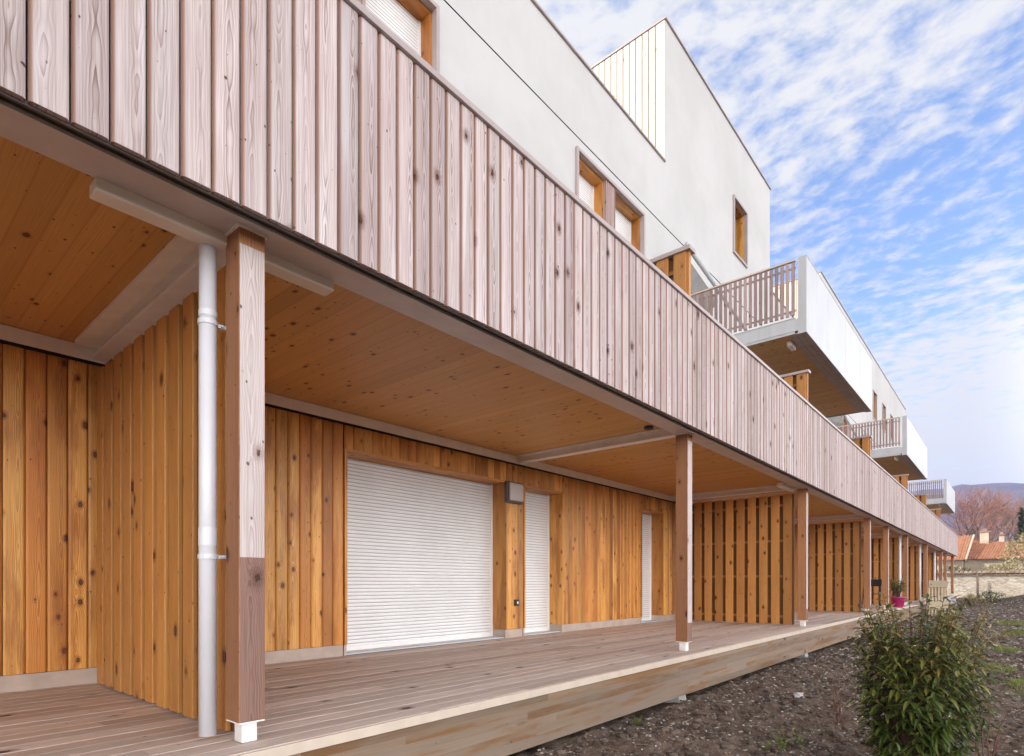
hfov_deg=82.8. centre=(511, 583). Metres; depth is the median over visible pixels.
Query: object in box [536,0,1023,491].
sky
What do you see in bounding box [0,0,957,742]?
apartment building
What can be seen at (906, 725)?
laurel bush
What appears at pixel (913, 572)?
privacy screen
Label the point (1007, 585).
garden wall
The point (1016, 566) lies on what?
straw shrub
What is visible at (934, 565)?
downpipe
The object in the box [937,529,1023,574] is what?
tiled house
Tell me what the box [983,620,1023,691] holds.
grass
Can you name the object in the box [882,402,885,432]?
window
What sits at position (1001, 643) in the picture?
soil clods
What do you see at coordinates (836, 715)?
withered weed
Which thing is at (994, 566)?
straw shrub
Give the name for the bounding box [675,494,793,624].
privacy screen
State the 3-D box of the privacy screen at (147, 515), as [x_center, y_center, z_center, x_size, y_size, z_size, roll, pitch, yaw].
[-2.292,-0.434,3.759,2.320,2.402,0.105,0,0,41]
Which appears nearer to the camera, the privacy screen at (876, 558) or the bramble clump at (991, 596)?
the privacy screen at (876, 558)
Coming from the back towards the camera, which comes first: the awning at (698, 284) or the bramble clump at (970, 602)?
the bramble clump at (970, 602)
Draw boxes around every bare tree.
[940,485,1023,541]
[950,514,1022,541]
[972,487,1023,542]
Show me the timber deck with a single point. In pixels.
(502, 697)
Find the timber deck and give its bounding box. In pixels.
[0,595,956,755]
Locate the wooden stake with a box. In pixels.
[976,574,978,598]
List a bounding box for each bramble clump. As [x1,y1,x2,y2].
[958,593,992,605]
[969,591,1015,602]
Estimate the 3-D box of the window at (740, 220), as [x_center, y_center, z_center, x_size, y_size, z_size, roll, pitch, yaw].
[5.849,-9.175,15.293,0.385,1.470,1.010,0,0,41]
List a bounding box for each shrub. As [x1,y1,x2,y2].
[931,604,1014,677]
[937,565,977,571]
[977,564,1013,574]
[995,532,1023,574]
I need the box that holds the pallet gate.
[927,580,947,615]
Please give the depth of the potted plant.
18.90 m
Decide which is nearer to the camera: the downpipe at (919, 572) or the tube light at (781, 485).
the tube light at (781, 485)
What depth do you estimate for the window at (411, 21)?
7.14 m
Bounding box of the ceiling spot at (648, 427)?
[644,425,652,429]
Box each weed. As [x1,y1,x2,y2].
[769,729,791,750]
[792,728,802,744]
[827,671,854,726]
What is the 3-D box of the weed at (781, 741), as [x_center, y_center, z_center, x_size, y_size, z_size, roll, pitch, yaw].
[2.089,1.228,4.510,0.160,0.165,0.123,0,0,41]
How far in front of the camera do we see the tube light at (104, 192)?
2.73 m
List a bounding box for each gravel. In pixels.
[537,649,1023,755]
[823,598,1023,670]
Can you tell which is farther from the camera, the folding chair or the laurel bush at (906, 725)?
the folding chair
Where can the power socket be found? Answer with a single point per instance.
(516, 602)
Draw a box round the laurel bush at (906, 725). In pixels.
[844,592,1003,755]
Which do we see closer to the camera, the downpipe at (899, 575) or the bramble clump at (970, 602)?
the downpipe at (899, 575)
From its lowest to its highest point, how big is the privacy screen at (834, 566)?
2.403 m
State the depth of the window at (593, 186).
10.27 m
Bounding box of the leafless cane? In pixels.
[968,686,1010,755]
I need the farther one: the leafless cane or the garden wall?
the garden wall
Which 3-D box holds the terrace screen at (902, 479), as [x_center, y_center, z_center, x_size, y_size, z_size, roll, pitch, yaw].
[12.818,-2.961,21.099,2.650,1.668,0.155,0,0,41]
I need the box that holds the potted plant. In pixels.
[889,575,907,606]
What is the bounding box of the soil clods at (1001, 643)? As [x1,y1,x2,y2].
[819,597,1023,671]
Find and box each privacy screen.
[97,265,234,731]
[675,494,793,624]
[794,521,860,611]
[861,537,898,603]
[901,546,918,600]
[921,552,936,596]
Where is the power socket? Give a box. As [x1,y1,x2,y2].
[514,599,518,605]
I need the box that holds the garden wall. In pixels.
[937,570,1023,598]
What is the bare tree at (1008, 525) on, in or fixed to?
on the ground at (853, 749)
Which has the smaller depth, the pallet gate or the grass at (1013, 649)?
the grass at (1013, 649)
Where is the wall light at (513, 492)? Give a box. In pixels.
[504,481,523,504]
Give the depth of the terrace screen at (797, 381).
10.41 m
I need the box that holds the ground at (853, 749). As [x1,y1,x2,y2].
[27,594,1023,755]
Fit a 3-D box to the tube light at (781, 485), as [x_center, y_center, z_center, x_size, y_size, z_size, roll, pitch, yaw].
[4.837,-1.705,10.252,0.090,0.090,0.750,0,0,41]
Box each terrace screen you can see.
[650,244,694,296]
[779,369,810,400]
[850,435,871,456]
[892,474,908,489]
[914,494,926,505]
[929,508,940,518]
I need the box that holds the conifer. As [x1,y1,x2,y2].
[1013,507,1023,542]
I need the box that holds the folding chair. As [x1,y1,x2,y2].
[861,579,881,607]
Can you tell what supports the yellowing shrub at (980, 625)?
on the ground at (853, 749)
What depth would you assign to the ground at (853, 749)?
5.55 m
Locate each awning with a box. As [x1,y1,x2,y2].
[684,241,748,330]
[827,415,857,436]
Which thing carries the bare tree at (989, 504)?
on the ground at (853, 749)
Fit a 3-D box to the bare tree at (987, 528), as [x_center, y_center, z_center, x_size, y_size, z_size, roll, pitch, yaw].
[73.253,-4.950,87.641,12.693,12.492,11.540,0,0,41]
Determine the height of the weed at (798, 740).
0.149 m
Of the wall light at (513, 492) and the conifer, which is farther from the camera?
the conifer
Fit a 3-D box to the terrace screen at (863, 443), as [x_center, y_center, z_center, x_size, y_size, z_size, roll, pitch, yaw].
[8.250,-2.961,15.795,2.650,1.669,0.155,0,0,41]
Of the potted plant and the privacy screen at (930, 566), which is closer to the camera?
the potted plant
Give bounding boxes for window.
[358,0,439,72]
[575,145,644,255]
[733,194,747,268]
[840,415,849,437]
[873,389,876,420]
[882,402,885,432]
[890,414,893,440]
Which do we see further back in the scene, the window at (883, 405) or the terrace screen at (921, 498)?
the window at (883, 405)
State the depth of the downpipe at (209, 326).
2.85 m
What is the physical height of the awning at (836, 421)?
1.015 m
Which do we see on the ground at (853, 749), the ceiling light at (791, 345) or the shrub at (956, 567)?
the shrub at (956, 567)
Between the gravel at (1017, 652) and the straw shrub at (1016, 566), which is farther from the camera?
the straw shrub at (1016, 566)
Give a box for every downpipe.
[197,244,225,736]
[898,535,900,596]
[919,544,920,600]
[934,550,935,580]
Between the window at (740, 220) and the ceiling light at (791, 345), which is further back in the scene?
the window at (740, 220)
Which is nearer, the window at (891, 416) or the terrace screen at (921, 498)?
the terrace screen at (921, 498)
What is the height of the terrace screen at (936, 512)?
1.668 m
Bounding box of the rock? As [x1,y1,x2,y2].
[793,692,803,697]
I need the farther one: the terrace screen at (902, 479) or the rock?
the terrace screen at (902, 479)
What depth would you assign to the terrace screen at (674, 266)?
6.60 m
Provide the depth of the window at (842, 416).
25.31 m
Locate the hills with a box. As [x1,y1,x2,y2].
[910,483,1023,541]
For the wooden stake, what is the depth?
47.77 m
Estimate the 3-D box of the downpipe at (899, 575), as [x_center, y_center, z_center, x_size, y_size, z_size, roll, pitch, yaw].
[13.727,-0.468,20.538,0.090,2.445,0.130,0,0,41]
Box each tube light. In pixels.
[89,177,333,295]
[777,482,794,491]
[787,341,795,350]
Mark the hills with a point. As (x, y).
(1017, 489)
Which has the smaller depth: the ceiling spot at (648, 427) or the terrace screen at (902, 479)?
the ceiling spot at (648, 427)
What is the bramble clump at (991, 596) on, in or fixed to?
on the ground at (853, 749)
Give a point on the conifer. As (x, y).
(1020, 524)

